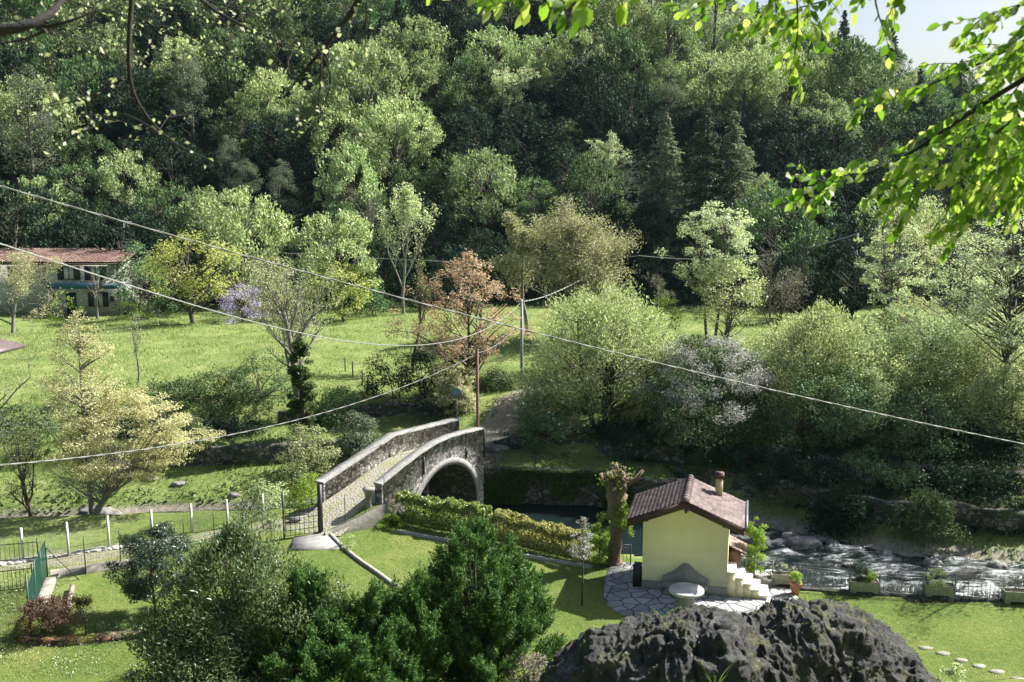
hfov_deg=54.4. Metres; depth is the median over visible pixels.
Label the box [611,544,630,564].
iron railing
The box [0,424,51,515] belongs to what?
bank tree
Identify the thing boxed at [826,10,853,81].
spruce tree
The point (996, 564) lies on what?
boulder
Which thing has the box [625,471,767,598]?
garden hut
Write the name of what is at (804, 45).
broadleaf tree
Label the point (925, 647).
stepping stone
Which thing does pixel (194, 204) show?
broadleaf tree
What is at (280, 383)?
shrub
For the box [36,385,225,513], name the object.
pale leaved tree
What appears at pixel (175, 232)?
broadleaf tree
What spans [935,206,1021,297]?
broadleaf tree
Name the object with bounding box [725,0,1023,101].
sky
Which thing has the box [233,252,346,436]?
multi stem tree
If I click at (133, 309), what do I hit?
shrub
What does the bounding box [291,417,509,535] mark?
stone bridge
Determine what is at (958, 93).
spruce tree
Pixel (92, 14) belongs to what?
broadleaf tree
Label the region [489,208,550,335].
broadleaf tree
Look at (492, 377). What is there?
shrub
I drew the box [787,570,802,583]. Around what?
potted plant
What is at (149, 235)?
broadleaf tree
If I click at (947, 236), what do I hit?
broadleaf tree
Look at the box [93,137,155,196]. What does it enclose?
broadleaf tree
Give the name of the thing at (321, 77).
budding branch
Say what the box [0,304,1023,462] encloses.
meadow grass
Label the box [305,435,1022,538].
wall plants
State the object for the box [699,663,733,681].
grass clump
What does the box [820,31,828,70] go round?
spruce tree
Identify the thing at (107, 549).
edging stone
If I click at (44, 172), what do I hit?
broadleaf tree
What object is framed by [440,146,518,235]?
broadleaf tree
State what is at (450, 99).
broadleaf tree
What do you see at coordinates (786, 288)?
bare tree
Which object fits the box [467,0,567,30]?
overhanging branch
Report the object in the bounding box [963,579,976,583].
boulder
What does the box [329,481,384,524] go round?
stake fence
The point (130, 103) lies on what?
broadleaf tree
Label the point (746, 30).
spruce tree
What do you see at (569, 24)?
pine tree
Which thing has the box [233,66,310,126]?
broadleaf tree
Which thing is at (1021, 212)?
broadleaf tree
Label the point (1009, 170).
overhanging branch
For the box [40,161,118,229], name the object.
broadleaf tree
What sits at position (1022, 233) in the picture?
broadleaf tree
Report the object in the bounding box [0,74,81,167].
broadleaf tree
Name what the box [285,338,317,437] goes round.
ivy
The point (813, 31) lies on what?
broadleaf tree
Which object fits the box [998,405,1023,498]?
bank tree
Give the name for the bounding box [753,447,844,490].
shrub
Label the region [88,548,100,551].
edging stone
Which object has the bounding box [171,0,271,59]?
broadleaf tree
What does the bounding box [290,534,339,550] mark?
gate slab
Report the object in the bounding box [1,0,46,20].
broadleaf tree
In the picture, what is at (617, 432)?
shrub
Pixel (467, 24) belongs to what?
broadleaf tree
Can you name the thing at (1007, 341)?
broadleaf tree
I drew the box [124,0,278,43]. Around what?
budding branch
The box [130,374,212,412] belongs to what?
shrub
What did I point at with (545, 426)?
shrub
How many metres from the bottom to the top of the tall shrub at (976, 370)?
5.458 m
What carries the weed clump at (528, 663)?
on the ground at (134, 510)
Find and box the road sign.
[451,388,461,417]
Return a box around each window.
[7,266,31,280]
[57,266,79,280]
[84,266,105,280]
[87,292,108,307]
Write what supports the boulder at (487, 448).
on the ground at (134, 510)
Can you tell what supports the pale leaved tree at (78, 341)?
on the ground at (134, 510)
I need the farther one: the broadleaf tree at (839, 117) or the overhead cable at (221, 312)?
the broadleaf tree at (839, 117)
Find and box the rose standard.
[567,516,593,605]
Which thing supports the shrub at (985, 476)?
on the ground at (134, 510)
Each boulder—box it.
[79,506,88,514]
[87,507,121,513]
[171,481,184,486]
[228,492,240,498]
[485,445,490,452]
[490,444,504,453]
[500,446,508,451]
[538,598,936,681]
[734,533,750,540]
[750,536,772,544]
[781,532,794,538]
[785,536,822,549]
[810,535,826,542]
[825,539,839,544]
[843,561,850,566]
[878,548,892,556]
[894,575,907,579]
[924,558,942,565]
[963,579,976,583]
[986,560,1007,568]
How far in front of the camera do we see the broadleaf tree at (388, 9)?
142.33 m
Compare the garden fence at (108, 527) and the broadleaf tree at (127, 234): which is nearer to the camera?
the garden fence at (108, 527)
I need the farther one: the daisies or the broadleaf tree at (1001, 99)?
the broadleaf tree at (1001, 99)
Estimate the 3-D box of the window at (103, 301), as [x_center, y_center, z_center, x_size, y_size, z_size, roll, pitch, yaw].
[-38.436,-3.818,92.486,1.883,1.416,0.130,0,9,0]
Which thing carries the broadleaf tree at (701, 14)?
on the ground at (134, 510)
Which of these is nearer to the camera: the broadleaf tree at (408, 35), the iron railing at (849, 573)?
the iron railing at (849, 573)
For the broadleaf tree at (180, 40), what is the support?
on the ground at (134, 510)
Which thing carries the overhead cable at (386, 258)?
attached to the utility pole at (328, 289)
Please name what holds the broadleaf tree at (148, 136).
on the ground at (134, 510)
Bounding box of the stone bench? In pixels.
[662,563,708,598]
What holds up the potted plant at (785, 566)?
in the planter at (778, 577)
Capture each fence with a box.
[0,493,281,559]
[25,573,148,634]
[27,540,47,632]
[45,508,243,579]
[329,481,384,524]
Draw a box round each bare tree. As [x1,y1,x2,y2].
[0,245,65,333]
[0,296,52,449]
[743,268,813,331]
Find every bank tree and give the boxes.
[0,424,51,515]
[995,328,1023,403]
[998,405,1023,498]
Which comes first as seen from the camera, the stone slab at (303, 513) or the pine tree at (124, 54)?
the stone slab at (303, 513)
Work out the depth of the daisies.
31.22 m
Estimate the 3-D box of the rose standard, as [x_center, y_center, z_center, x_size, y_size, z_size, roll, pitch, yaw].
[2.496,7.749,34.437,1.067,3.519,1.002,-8,12,-41]
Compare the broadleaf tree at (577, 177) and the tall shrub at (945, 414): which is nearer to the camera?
the tall shrub at (945, 414)
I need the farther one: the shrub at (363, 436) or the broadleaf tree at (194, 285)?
the broadleaf tree at (194, 285)
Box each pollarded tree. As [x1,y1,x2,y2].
[87,277,106,318]
[595,461,643,566]
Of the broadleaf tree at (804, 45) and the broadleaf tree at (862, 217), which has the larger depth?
the broadleaf tree at (804, 45)
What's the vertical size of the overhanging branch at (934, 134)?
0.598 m
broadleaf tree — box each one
[0,0,87,47]
[0,13,64,110]
[0,37,27,85]
[0,47,49,127]
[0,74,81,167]
[0,110,22,149]
[0,135,12,177]
[0,175,75,246]
[0,180,82,248]
[0,214,11,245]
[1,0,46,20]
[20,24,75,70]
[26,165,94,212]
[28,29,114,111]
[28,30,100,88]
[35,199,115,248]
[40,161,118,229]
[41,0,145,59]
[42,0,96,13]
[48,53,132,141]
[50,131,131,186]
[64,201,170,290]
[71,22,146,94]
[73,0,114,37]
[85,64,171,139]
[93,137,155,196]
[93,148,168,219]
[97,240,177,315]
[100,8,155,45]
[112,0,217,59]
[113,216,158,262]
[122,129,187,179]
[123,65,223,131]
[131,1,201,78]
[131,180,201,260]
[135,125,217,203]
[136,229,247,323]
[138,223,230,300]
[147,35,230,98]
[164,184,248,256]
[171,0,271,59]
[179,0,217,20]
[191,21,272,122]
[192,184,297,305]
[200,92,284,165]
[213,0,263,21]
[215,32,282,89]
[224,254,294,314]
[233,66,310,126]
[235,0,331,58]
[244,111,317,192]
[248,6,326,103]
[258,0,307,23]
[263,87,339,155]
[273,232,323,283]
[274,12,347,76]
[284,209,383,303]
[293,84,346,123]
[297,0,374,46]
[304,98,391,178]
[305,259,376,321]
[312,40,385,108]
[312,139,387,214]
[314,35,431,148]
[315,199,376,253]
[318,217,355,264]
[322,15,374,69]
[342,185,393,259]
[347,92,445,187]
[352,0,418,45]
[357,238,414,296]
[366,66,410,112]
[374,14,457,88]
[380,18,437,70]
[380,166,436,222]
[389,0,423,8]
[389,55,469,115]
[400,0,451,26]
[404,112,447,156]
[405,199,471,260]
[407,3,485,72]
[415,0,484,51]
[415,150,476,209]
[424,133,503,186]
[425,242,498,303]
[436,52,503,130]
[436,103,500,160]
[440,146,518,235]
[453,24,549,101]
[453,226,510,273]
[457,0,519,26]
[457,12,508,72]
[477,0,548,59]
[480,138,536,203]
[482,192,643,335]
[482,243,548,299]
[485,64,539,136]
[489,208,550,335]
[492,101,571,174]
[497,175,567,225]
[498,32,575,101]
[504,0,548,34]
[518,213,564,263]
[527,27,610,113]
[532,143,589,195]
[533,55,621,131]
[538,0,600,50]
[542,118,590,151]
[544,230,601,273]
[556,147,632,224]
[565,0,631,45]
[571,87,638,158]
[572,25,652,109]
[576,0,666,80]
[580,190,675,269]
[584,131,631,184]
[599,0,666,37]
[605,81,661,144]
[631,0,703,73]
[638,0,688,29]
[642,57,688,108]
[642,271,678,310]
[654,200,757,345]
[673,50,744,117]
[676,0,722,42]
[682,7,729,54]
[688,248,768,351]
[691,44,788,137]
[703,6,777,70]
[709,178,840,301]
[717,7,773,42]
[730,43,780,114]
[734,172,797,230]
[735,21,792,60]
[736,205,810,266]
[740,251,790,318]
[745,42,841,133]
[748,49,787,85]
[750,106,828,175]
[755,5,789,43]
[759,132,828,189]
[767,158,848,235]
[769,16,802,54]
[770,38,815,76]
[770,242,835,317]
[775,90,863,162]
[778,31,897,140]
[784,236,835,287]
[786,38,822,62]
[792,121,870,187]
[801,20,839,50]
[803,211,902,291]
[809,199,883,264]
[814,237,891,317]
[816,39,874,81]
[821,64,861,107]
[821,151,883,215]
[828,85,910,161]
[833,160,933,230]
[835,57,918,124]
[840,203,948,349]
[841,42,899,107]
[852,188,960,288]
[860,147,945,212]
[867,140,918,187]
[870,46,918,75]
[872,195,946,328]
[879,238,966,315]
[883,122,927,159]
[886,97,976,148]
[888,69,952,121]
[888,231,1015,377]
[890,103,979,192]
[911,69,950,104]
[914,192,986,263]
[915,144,980,210]
[920,213,1023,419]
[925,62,992,117]
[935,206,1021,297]
[946,150,1021,246]
[963,219,1023,278]
[976,105,1007,122]
[977,87,1013,119]
[979,138,1023,229]
[1006,246,1023,294]
[1009,226,1023,258]
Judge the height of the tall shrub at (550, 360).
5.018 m
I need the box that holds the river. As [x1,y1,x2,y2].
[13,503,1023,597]
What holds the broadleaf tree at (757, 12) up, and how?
on the ground at (134, 510)
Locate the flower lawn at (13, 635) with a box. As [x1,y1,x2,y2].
[0,565,440,681]
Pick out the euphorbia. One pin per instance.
(950, 671)
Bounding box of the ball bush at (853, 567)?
[847,557,872,582]
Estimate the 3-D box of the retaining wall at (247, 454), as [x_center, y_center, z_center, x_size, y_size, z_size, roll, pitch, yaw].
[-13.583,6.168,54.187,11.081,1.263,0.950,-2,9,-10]
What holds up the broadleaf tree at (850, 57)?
on the ground at (134, 510)
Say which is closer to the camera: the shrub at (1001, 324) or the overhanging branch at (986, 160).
the overhanging branch at (986, 160)
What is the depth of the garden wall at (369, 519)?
42.16 m
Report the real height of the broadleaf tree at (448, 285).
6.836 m
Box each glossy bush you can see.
[119,595,272,681]
[120,515,354,681]
[229,482,305,628]
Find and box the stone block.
[754,574,773,586]
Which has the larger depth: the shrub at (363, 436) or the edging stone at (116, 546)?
the shrub at (363, 436)
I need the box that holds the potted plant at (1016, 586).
[1010,575,1023,590]
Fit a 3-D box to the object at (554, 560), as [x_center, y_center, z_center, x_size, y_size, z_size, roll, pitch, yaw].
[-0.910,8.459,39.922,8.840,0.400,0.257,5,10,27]
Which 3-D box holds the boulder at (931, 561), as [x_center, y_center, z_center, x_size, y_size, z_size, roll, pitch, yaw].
[18.203,9.636,43.033,0.751,0.412,0.592,5,10,29]
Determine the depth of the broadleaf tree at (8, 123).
120.74 m
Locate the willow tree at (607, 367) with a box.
[520,279,694,428]
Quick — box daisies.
[0,564,138,674]
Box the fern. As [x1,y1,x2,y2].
[376,510,406,530]
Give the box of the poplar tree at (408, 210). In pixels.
[375,181,439,313]
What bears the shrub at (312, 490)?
on the ground at (134, 510)
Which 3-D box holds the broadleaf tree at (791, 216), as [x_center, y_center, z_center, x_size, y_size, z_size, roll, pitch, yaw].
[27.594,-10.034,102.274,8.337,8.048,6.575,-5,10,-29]
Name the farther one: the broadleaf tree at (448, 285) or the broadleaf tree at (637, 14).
the broadleaf tree at (637, 14)
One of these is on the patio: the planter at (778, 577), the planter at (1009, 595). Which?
the planter at (778, 577)
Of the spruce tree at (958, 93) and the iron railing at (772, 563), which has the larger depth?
the spruce tree at (958, 93)
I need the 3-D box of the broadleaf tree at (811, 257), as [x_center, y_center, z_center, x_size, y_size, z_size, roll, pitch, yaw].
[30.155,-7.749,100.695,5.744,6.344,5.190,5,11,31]
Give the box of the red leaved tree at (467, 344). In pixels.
[382,248,546,392]
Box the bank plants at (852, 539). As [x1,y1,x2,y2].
[0,387,1023,567]
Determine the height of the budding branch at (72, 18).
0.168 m
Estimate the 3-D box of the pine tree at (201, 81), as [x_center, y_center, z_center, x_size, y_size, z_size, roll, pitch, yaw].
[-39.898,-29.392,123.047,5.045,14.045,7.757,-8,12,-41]
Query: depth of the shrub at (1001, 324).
62.32 m
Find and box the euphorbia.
[936,662,966,681]
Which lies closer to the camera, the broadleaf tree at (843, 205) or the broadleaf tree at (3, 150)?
the broadleaf tree at (843, 205)
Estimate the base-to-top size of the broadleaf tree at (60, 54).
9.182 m
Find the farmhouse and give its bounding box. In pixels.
[0,221,154,315]
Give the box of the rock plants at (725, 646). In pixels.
[539,596,922,681]
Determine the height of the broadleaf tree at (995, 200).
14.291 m
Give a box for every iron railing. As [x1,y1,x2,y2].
[0,538,38,559]
[0,563,31,590]
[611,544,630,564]
[741,555,773,574]
[799,565,850,590]
[878,573,924,594]
[954,576,1004,599]
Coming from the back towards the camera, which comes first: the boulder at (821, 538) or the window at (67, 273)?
the window at (67, 273)
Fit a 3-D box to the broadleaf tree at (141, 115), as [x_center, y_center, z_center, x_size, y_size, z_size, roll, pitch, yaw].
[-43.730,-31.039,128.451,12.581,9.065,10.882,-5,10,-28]
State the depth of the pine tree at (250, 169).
111.26 m
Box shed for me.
[0,338,24,353]
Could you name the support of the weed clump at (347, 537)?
on the ground at (134, 510)
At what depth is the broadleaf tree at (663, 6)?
156.25 m
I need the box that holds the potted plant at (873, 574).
[860,568,877,581]
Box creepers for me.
[627,428,1023,535]
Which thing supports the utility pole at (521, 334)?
on the ground at (134, 510)
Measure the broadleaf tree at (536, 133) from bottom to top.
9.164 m
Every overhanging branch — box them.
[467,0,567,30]
[552,0,639,38]
[661,0,795,39]
[727,0,905,44]
[737,0,838,103]
[771,54,1023,225]
[846,29,1023,130]
[874,0,895,73]
[884,108,1023,243]
[925,115,1023,263]
[926,0,1023,53]
[957,100,1023,201]
[957,114,1018,189]
[959,17,1023,147]
[986,109,1023,234]
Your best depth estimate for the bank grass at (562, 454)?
51.37 m
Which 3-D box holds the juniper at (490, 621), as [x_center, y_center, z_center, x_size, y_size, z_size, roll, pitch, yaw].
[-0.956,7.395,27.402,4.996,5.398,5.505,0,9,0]
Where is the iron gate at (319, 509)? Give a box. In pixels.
[242,484,322,538]
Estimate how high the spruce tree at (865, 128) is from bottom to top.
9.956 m
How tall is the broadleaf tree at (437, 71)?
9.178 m
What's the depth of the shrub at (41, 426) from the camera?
54.63 m
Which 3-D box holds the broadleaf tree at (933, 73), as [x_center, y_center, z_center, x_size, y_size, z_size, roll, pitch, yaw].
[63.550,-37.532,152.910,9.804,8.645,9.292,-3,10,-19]
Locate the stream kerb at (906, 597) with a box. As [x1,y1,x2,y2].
[774,584,1023,603]
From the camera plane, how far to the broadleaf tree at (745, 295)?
67.98 m
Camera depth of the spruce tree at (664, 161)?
102.44 m
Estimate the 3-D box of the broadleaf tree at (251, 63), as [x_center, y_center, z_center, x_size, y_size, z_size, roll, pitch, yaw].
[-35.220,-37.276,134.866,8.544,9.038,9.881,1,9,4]
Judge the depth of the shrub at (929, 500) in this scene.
44.63 m
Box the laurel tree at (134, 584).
[102,520,194,612]
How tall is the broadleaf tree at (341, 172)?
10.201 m
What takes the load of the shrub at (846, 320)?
on the ground at (134, 510)
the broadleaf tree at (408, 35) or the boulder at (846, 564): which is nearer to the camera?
the boulder at (846, 564)
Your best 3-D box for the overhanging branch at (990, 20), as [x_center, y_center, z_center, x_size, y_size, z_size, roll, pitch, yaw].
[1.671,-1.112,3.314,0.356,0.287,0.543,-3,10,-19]
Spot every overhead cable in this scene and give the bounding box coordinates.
[0,185,1023,444]
[0,243,519,345]
[0,354,475,465]
[218,250,639,262]
[523,275,590,301]
[640,234,854,259]
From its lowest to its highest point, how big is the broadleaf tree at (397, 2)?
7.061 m
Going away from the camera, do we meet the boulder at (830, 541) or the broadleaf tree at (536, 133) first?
the boulder at (830, 541)
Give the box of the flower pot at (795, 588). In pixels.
[789,580,801,594]
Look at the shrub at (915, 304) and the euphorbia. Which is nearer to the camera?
the euphorbia
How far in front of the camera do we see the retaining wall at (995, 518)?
46.14 m
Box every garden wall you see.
[38,576,55,605]
[50,558,143,577]
[65,584,74,616]
[324,501,388,534]
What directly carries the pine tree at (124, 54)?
on the ground at (134, 510)
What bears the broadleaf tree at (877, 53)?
on the ground at (134, 510)
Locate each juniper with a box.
[247,559,362,681]
[249,604,454,681]
[329,573,401,671]
[364,560,460,681]
[396,514,567,681]
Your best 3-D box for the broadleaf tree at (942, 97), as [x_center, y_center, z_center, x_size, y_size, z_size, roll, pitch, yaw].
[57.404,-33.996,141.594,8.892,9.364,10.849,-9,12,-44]
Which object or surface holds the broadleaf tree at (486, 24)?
on the ground at (134, 510)
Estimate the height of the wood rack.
0.860 m
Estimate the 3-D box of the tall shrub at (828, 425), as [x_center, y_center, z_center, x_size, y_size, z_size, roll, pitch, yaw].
[16.402,3.300,51.890,7.122,4.693,6.626,0,9,0]
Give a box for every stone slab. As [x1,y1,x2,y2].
[289,515,306,522]
[297,511,311,515]
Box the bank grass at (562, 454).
[0,399,1023,564]
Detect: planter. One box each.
[770,570,799,584]
[848,578,879,593]
[924,581,955,597]
[1001,587,1023,603]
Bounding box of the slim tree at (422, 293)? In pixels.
[411,240,440,373]
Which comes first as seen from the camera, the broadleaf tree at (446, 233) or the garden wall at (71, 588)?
the garden wall at (71, 588)
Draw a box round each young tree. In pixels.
[125,310,146,382]
[647,291,685,340]
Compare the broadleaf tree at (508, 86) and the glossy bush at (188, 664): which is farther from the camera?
the broadleaf tree at (508, 86)
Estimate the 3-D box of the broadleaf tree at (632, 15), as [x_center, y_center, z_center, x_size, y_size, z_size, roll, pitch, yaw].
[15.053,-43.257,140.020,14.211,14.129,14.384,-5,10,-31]
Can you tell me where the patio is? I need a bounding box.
[604,562,797,616]
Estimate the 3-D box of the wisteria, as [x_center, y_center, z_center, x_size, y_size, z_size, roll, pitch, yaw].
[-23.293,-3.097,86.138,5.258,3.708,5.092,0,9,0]
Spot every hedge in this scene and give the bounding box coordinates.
[395,489,492,534]
[488,508,589,560]
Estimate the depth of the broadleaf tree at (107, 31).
132.17 m
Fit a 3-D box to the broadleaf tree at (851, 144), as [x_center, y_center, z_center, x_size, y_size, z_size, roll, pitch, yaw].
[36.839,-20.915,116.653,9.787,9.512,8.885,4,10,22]
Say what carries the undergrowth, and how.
on the ground at (134, 510)
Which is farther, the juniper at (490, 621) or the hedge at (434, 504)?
the hedge at (434, 504)
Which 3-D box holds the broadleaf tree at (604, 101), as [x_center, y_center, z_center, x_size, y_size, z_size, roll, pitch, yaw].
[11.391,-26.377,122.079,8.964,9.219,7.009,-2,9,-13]
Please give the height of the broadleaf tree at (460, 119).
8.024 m
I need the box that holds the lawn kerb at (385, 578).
[329,533,401,592]
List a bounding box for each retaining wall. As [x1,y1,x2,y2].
[155,439,363,467]
[278,401,443,424]
[484,465,681,507]
[494,435,683,465]
[669,435,1023,491]
[676,464,1023,536]
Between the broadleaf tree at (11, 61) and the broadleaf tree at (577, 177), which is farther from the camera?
the broadleaf tree at (11, 61)
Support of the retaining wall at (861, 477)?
on the ground at (134, 510)
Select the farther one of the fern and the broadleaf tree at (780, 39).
the broadleaf tree at (780, 39)
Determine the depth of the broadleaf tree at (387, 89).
130.38 m
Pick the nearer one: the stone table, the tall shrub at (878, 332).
the stone table
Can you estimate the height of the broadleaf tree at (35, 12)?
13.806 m
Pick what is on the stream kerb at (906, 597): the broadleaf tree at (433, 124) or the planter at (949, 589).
the planter at (949, 589)
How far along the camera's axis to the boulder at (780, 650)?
19.49 m
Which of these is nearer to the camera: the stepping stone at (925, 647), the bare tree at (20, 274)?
the stepping stone at (925, 647)
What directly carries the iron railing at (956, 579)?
on the stream kerb at (906, 597)
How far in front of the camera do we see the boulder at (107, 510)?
48.77 m
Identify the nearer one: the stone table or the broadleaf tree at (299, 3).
the stone table
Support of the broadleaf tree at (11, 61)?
on the ground at (134, 510)
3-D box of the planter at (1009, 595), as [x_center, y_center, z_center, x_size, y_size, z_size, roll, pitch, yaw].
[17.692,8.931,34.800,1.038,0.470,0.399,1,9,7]
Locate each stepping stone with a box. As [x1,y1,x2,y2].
[918,645,932,649]
[935,651,949,655]
[954,658,967,661]
[972,664,985,667]
[988,669,1004,673]
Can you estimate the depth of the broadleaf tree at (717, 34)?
149.22 m
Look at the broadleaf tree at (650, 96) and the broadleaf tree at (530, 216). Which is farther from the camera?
the broadleaf tree at (650, 96)
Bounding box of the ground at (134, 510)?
[0,0,1023,681]
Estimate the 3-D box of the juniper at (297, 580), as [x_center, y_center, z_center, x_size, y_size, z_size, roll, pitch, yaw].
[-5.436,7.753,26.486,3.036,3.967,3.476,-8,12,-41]
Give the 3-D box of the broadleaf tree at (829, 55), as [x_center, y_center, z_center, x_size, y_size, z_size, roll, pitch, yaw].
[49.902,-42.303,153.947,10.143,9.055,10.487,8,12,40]
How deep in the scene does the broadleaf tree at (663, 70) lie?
132.75 m
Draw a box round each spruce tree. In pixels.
[616,112,703,279]
[623,164,678,273]
[654,99,752,292]
[687,111,771,279]
[732,5,746,50]
[787,41,822,109]
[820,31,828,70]
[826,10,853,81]
[857,75,889,147]
[882,27,904,104]
[906,68,928,124]
[947,59,973,128]
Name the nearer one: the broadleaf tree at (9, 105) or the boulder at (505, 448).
the boulder at (505, 448)
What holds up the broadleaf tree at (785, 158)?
on the ground at (134, 510)
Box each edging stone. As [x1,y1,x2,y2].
[0,560,6,566]
[5,558,21,564]
[28,555,38,561]
[74,550,83,554]
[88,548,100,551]
[103,547,111,550]
[111,544,122,549]
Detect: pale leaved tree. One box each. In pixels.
[34,309,128,513]
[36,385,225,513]
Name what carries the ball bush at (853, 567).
in the planter at (873, 586)
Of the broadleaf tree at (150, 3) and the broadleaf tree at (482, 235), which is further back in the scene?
the broadleaf tree at (150, 3)
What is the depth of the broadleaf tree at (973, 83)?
144.46 m
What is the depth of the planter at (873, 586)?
35.48 m
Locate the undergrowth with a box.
[0,0,1023,308]
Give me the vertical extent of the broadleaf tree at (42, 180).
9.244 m
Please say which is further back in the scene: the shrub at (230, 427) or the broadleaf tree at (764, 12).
the broadleaf tree at (764, 12)
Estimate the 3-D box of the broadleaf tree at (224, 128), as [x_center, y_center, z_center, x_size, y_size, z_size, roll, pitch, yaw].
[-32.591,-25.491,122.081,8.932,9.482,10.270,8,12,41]
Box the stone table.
[669,582,703,606]
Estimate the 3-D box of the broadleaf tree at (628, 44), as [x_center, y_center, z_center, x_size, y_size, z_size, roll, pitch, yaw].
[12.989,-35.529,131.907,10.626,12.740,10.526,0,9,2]
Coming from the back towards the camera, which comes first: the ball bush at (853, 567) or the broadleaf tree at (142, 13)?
the broadleaf tree at (142, 13)
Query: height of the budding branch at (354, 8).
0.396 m
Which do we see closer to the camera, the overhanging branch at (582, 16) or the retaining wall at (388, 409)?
the overhanging branch at (582, 16)
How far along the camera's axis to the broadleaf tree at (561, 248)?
101.53 m
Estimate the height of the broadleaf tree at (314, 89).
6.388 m
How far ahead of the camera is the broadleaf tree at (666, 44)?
140.91 m
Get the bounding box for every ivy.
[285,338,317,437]
[421,361,475,416]
[484,467,635,511]
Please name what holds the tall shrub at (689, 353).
on the ground at (134, 510)
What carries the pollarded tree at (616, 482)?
on the ground at (134, 510)
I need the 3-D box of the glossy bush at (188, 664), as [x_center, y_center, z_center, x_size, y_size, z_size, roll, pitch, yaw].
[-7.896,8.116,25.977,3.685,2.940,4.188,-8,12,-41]
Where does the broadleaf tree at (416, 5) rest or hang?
on the ground at (134, 510)
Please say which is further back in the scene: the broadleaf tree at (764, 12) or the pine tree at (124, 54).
the broadleaf tree at (764, 12)
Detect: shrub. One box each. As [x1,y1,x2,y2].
[0,398,88,443]
[4,591,94,638]
[20,303,59,322]
[37,290,84,322]
[96,413,172,441]
[117,296,154,319]
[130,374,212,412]
[132,300,160,321]
[138,293,183,316]
[164,412,216,455]
[174,361,277,416]
[202,414,266,439]
[217,349,319,409]
[244,289,300,322]
[247,475,298,509]
[272,422,341,486]
[277,285,324,319]
[286,471,318,508]
[290,385,371,428]
[330,410,380,462]
[350,288,396,313]
[357,350,433,412]
[392,343,460,398]
[475,366,518,392]
[509,365,594,437]
[510,389,577,450]
[515,321,599,400]
[556,298,593,373]
[573,315,663,382]
[580,411,671,462]
[583,522,612,564]
[603,316,668,365]
[615,367,688,427]
[618,327,788,452]
[664,330,712,400]
[673,421,774,472]
[722,368,792,418]
[740,315,856,382]
[744,516,768,578]
[745,295,916,424]
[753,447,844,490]
[763,360,905,453]
[779,313,848,355]
[802,483,878,540]
[818,364,927,438]
[822,302,990,404]
[830,311,908,383]
[830,443,948,492]
[835,380,996,460]
[876,293,947,350]
[881,483,971,547]
[905,317,1000,394]
[909,321,1023,423]
[919,445,1021,500]
[932,409,1023,463]
[957,362,1023,450]
[969,300,1023,359]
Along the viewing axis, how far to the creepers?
47.07 m
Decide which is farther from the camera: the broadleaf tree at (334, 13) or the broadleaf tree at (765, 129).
the broadleaf tree at (334, 13)
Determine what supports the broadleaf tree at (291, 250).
on the ground at (134, 510)
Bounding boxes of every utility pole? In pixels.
[327,266,329,311]
[476,349,478,426]
[520,299,524,388]
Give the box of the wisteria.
[218,283,269,324]
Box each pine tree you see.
[0,61,66,205]
[115,45,147,103]
[164,45,210,150]
[214,135,245,206]
[228,157,263,226]
[265,159,302,232]
[368,0,390,22]
[564,16,594,74]
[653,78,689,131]
[656,0,673,37]
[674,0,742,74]
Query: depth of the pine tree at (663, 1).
150.85 m
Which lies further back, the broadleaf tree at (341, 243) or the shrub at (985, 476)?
the broadleaf tree at (341, 243)
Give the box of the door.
[66,292,76,314]
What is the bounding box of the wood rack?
[632,562,641,586]
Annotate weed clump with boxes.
[337,533,356,549]
[500,648,547,681]
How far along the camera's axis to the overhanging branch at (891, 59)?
3.36 m
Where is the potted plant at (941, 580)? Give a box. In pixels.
[925,567,955,586]
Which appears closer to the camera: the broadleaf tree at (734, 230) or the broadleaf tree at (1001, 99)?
the broadleaf tree at (734, 230)
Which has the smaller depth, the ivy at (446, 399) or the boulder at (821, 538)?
the boulder at (821, 538)
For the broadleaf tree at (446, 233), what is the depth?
103.64 m
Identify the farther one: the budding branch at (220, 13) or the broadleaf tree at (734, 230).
the broadleaf tree at (734, 230)
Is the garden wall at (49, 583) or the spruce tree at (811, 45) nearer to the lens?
the garden wall at (49, 583)
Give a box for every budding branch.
[0,0,65,36]
[0,0,183,73]
[0,1,52,44]
[17,63,123,117]
[36,0,107,53]
[41,0,249,69]
[43,110,158,155]
[105,0,212,167]
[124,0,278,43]
[195,0,283,23]
[200,0,325,69]
[281,0,373,102]
[285,48,394,137]
[286,49,361,139]
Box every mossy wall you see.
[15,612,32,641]
[18,629,146,645]
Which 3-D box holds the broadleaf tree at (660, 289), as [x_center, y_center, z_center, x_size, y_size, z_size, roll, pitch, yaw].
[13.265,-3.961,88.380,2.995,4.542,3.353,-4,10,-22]
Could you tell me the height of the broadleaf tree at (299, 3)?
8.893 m
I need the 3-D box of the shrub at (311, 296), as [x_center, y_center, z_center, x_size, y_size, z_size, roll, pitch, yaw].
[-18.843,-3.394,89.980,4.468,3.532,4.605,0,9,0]
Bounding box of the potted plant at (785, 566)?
[769,564,793,575]
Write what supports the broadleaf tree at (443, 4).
on the ground at (134, 510)
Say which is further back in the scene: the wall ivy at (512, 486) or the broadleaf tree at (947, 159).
the broadleaf tree at (947, 159)
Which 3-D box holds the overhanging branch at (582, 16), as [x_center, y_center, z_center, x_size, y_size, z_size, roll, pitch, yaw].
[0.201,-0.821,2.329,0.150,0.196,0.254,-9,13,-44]
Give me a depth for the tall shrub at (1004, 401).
49.71 m
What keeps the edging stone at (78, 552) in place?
on the ground at (134, 510)
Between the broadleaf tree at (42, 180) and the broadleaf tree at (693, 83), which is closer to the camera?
the broadleaf tree at (42, 180)

